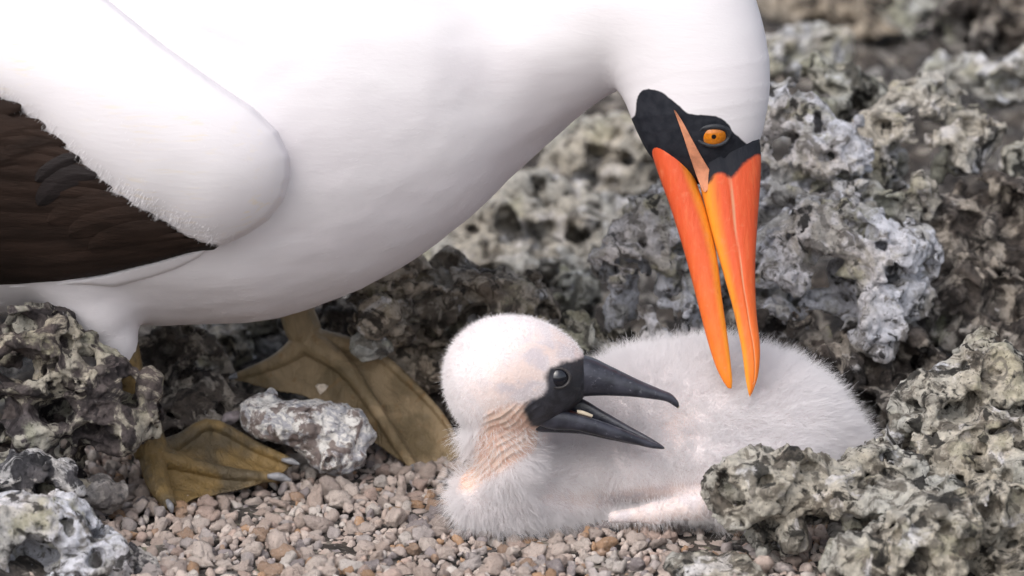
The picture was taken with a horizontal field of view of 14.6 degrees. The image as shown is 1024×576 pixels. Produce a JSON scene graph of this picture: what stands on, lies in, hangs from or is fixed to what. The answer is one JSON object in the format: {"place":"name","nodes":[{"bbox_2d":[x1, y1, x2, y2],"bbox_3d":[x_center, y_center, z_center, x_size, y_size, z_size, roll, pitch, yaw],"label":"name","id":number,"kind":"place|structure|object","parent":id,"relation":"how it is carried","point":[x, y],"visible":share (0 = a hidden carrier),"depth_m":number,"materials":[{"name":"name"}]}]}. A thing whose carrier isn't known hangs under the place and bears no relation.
{"place":"outdoors","nodes":[
{"label":"outdoors","id":0,"kind":"place"},
{"bbox_2d":[0,0,1023,575],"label":"ground","id":1,"kind":"structure","parent":0,"point":[376,512],"depth_m":1.49,"materials":[{"name":"beige gravel"}]},
{"bbox_2d":[0,448,88,498],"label":"rock","id":2,"kind":"object","parent":1,"relation":"on","point":[27,470],"visible":0.69,"depth_m":1.46,"materials":[{"name":"grey stone"}]},
{"bbox_2d":[0,488,136,575],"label":"rock","id":3,"kind":"object","parent":1,"relation":"on","point":[56,532],"visible":0.97,"depth_m":1.42,"materials":[{"name":"grey stone"}]},
{"bbox_2d":[0,302,164,494],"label":"boulder","id":4,"kind":"object","parent":1,"relation":"on","point":[78,403],"visible":0.84,"depth_m":1.48,"materials":[{"name":"grey stone"}]},
{"bbox_2d":[81,473,128,513],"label":"stone","id":5,"kind":"object","parent":1,"relation":"on","point":[106,494],"visible":0.81,"depth_m":1.49,"materials":[{"name":"grey stone"}]},
{"bbox_2d":[128,542,159,574],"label":"stone","id":6,"kind":"object","parent":1,"relation":"on","point":[143,556],"visible":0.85,"depth_m":1.43,"materials":[{"name":"grey stone"}]},
{"bbox_2d":[138,325,236,397],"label":"rock","id":7,"kind":"object","parent":1,"relation":"on","point":[173,353],"visible":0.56,"depth_m":1.59,"materials":[{"name":"grey stone"}]},
{"bbox_2d":[153,318,286,368],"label":"rock","id":8,"kind":"object","parent":1,"relation":"on","point":[235,341],"visible":0.28,"depth_m":1.65,"materials":[{"name":"dark grey rock"}]},
{"bbox_2d":[221,410,239,424],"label":"pebble","id":9,"kind":"object","parent":1,"relation":"on","point":[231,417],"visible":1,"depth_m":1.56,"materials":[{"name":"grey stone"}]},
{"bbox_2d":[158,372,375,453],"bbox_3d":[-0.100,0.052,1.593,0.106,0.048,0.042,-9,16,-35],"label":"rock","id":10,"kind":"object","parent":1,"relation":"on","point":[212,395],"visible":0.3,"depth_m":1.57,"materials":[{"name":"grey stone"}]},
{"bbox_2d":[239,388,376,476],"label":"stone","id":11,"kind":"object","parent":1,"relation":"on","point":[330,438],"visible":1,"depth_m":1.55,"materials":[{"name":"grey stone"}]},
{"bbox_2d":[315,384,327,394],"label":"pebble","id":12,"kind":"object","parent":11,"relation":"on","point":[321,388],"visible":1,"depth_m":1.56,"materials":[{"name":"beige stone"}]},
{"bbox_2d":[277,297,356,335],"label":"rock","id":13,"kind":"object","parent":1,"relation":"on","point":[332,315],"visible":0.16,"depth_m":1.63,"materials":[{"name":"grey stone"}]},
{"bbox_2d":[0,0,769,512],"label":"booby","id":14,"kind":"object","parent":1,"relation":"on","point":[292,164],"visible":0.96,"depth_m":1.47,"materials":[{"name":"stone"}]},
{"bbox_2d":[349,332,393,361],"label":"stone","id":15,"kind":"object","parent":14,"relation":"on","point":[362,348],"visible":0.93,"depth_m":1.58,"materials":[{"name":"grey stone"}]},
{"bbox_2d":[346,335,459,430],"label":"rock","id":16,"kind":"object","parent":1,"relation":"on","point":[437,398],"visible":0.07,"depth_m":1.61,"materials":[{"name":"grey stone"}]},
{"bbox_2d":[345,245,560,394],"bbox_3d":[-0.024,0.013,1.604,0.090,0.062,0.055,-4,14,-17],"label":"rock","id":17,"kind":"object","parent":16,"relation":"on","point":[411,311],"visible":0.75,"depth_m":1.59,"materials":[{"name":"grey stone"}]},
{"bbox_2d":[422,168,630,282],"bbox_3d":[0.006,-0.023,1.827,0.094,0.060,0.090,8,15,31],"label":"rock","id":18,"kind":"object","parent":1,"relation":"on","point":[517,223],"visible":0.62,"depth_m":1.82,"materials":[{"name":"grey stone"}]},
{"bbox_2d":[550,265,603,318],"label":"rock","id":19,"kind":"object","parent":1,"relation":"on","point":[575,290],"visible":0.84,"depth_m":1.69,"materials":[{"name":"grey stone"}]},
{"bbox_2d":[557,309,638,359],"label":"rock","id":20,"kind":"object","parent":1,"relation":"on","point":[582,327],"visible":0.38,"depth_m":1.60,"materials":[{"name":"grey stone"}]},
{"bbox_2d":[537,111,659,197],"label":"rock","id":21,"kind":"object","parent":1,"relation":"on","point":[597,152],"visible":0.52,"depth_m":1.90,"materials":[{"name":"grey stone"}]},
{"bbox_2d":[431,312,882,543],"bbox_3d":[0.053,0.045,1.509,0.168,0.088,0.092,-3,13,-12],"label":"chick","id":22,"kind":"object","parent":1,"relation":"on","point":[558,429],"visible":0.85,"depth_m":1.48,"materials":[{"name":"fur"}]},
{"bbox_2d":[587,178,728,343],"bbox_3d":[0.060,-0.009,1.609,0.070,0.070,0.043,-11,17,-39],"label":"rock","id":23,"kind":"object","parent":1,"relation":"on","point":[642,232],"visible":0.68,"depth_m":1.60,"materials":[{"name":"grey stone"}]},
{"bbox_2d":[662,550,766,575],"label":"stone","id":24,"kind":"object","parent":1,"relation":"on","point":[702,563],"visible":1,"depth_m":1.43,"materials":[{"name":"grey stone"}]},
{"bbox_2d":[701,214,808,328],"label":"rock","id":25,"kind":"object","parent":1,"relation":"on","point":[780,297],"visible":0.07,"depth_m":1.64,"materials":[{"name":"grey stone"}]},
{"bbox_2d":[758,77,874,257],"bbox_3d":[0.120,-0.048,1.622,0.055,0.072,0.047,8,15,30],"label":"rock","id":26,"kind":"object","parent":25,"relation":"on","point":[827,146],"visible":0.7,"depth_m":1.61,"materials":[{"name":"grey stone"}]},
{"bbox_2d":[725,308,865,398],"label":"rock","id":27,"kind":"object","parent":1,"relation":"on","point":[842,356],"visible":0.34,"depth_m":1.58,"materials":[{"name":"grey stone"}]},
{"bbox_2d":[765,21,854,81],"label":"rock","id":28,"kind":"object","parent":1,"relation":"on","point":[788,49],"visible":0.74,"depth_m":1.94,"materials":[{"name":"grey stone"}]},
{"bbox_2d":[700,441,930,556],"bbox_3d":[0.112,0.075,1.450,0.083,0.044,0.048,-4,13,-15],"label":"boulder","id":29,"kind":"object","parent":1,"relation":"on","point":[781,498],"visible":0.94,"depth_m":1.44,"materials":[{"name":"grey stone"}]},
{"bbox_2d":[756,0,901,42],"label":"rock","id":30,"kind":"object","parent":1,"relation":"on","point":[862,20],"visible":0.65,"depth_m":2.21,"materials":[{"name":"grey stone"}]},
{"bbox_2d":[798,50,887,122],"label":"rock","id":31,"kind":"object","parent":1,"relation":"on","point":[849,87],"visible":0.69,"depth_m":1.70,"materials":[{"name":"grey stone"}]},
{"bbox_2d":[817,531,927,575],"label":"rock","id":32,"kind":"object","parent":1,"relation":"on","point":[852,553],"visible":0.93,"depth_m":1.40,"materials":[{"name":"grey stone"}]},
{"bbox_2d":[833,324,948,437],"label":"rock","id":33,"kind":"object","parent":1,"relation":"on","point":[917,349],"visible":0.31,"depth_m":1.58,"materials":[{"name":"grey stone"}]},
{"bbox_2d":[755,190,943,363],"bbox_3d":[0.132,-0.006,1.591,0.069,0.064,0.060,6,14,24],"label":"boulder","id":34,"kind":"object","parent":33,"relation":"on","point":[878,295],"visible":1,"depth_m":1.58,"materials":[{"name":"grey stone"}]},
{"bbox_2d":[809,165,942,226],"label":"rock","id":35,"kind":"object","parent":34,"relation":"on","point":[899,206],"visible":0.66,"depth_m":1.61,"materials":[{"name":"grey stone"}]},
{"bbox_2d":[877,0,944,43],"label":"rock","id":36,"kind":"object","parent":1,"relation":"on","point":[903,16],"visible":0.71,"depth_m":2.09,"materials":[{"name":"grey stone"}]},
{"bbox_2d":[841,471,1023,575],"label":"boulder","id":37,"kind":"object","parent":1,"relation":"on","point":[950,525],"visible":0.95,"depth_m":1.41,"materials":[{"name":"grey stone"}]},
{"bbox_2d":[866,325,1023,488],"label":"boulder","id":38,"kind":"object","parent":1,"relation":"on","point":[959,413],"visible":0.76,"depth_m":1.49,"materials":[{"name":"grey stone"}]},
{"bbox_2d":[917,49,993,92],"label":"rock","id":39,"kind":"object","parent":1,"relation":"on","point":[940,59],"visible":0.32,"depth_m":1.85,"materials":[{"name":"grey stone"}]},
{"bbox_2d":[909,249,1023,354],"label":"rock","id":40,"kind":"object","parent":1,"relation":"on","point":[974,291],"visible":0.67,"depth_m":1.61,"materials":[{"name":"grey stone"}]},
{"bbox_2d":[920,169,1023,284],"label":"boulder","id":41,"kind":"object","parent":40,"relation":"on","point":[986,225],"visible":0.48,"depth_m":1.63,"materials":[{"name":"grey stone"}]},
{"bbox_2d":[851,70,1007,193],"bbox_3d":[0.172,-0.063,1.666,0.057,0.051,0.064,12,18,42],"label":"rock","id":42,"kind":"object","parent":41,"relation":"on","point":[968,141],"visible":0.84,"depth_m":1.66,"materials":[{"name":"grey stone"}]},
{"bbox_2d":[998,138,1023,177],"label":"rock","id":43,"kind":"object","parent":41,"relation":"on","point":[1011,158],"visible":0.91,"depth_m":1.66,"materials":[{"name":"grey stone"}]},
{"bbox_2d":[912,0,1023,57],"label":"rock","id":44,"kind":"object","parent":1,"relation":"on","point":[996,28],"visible":0.95,"depth_m":1.97,"materials":[{"name":"grey stone"}]},
{"bbox_2d":[954,44,1023,108],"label":"rock","id":45,"kind":"object","parent":1,"relation":"on","point":[999,83],"visible":1,"depth_m":1.82,"materials":[{"name":"grey stone"}]}
]}

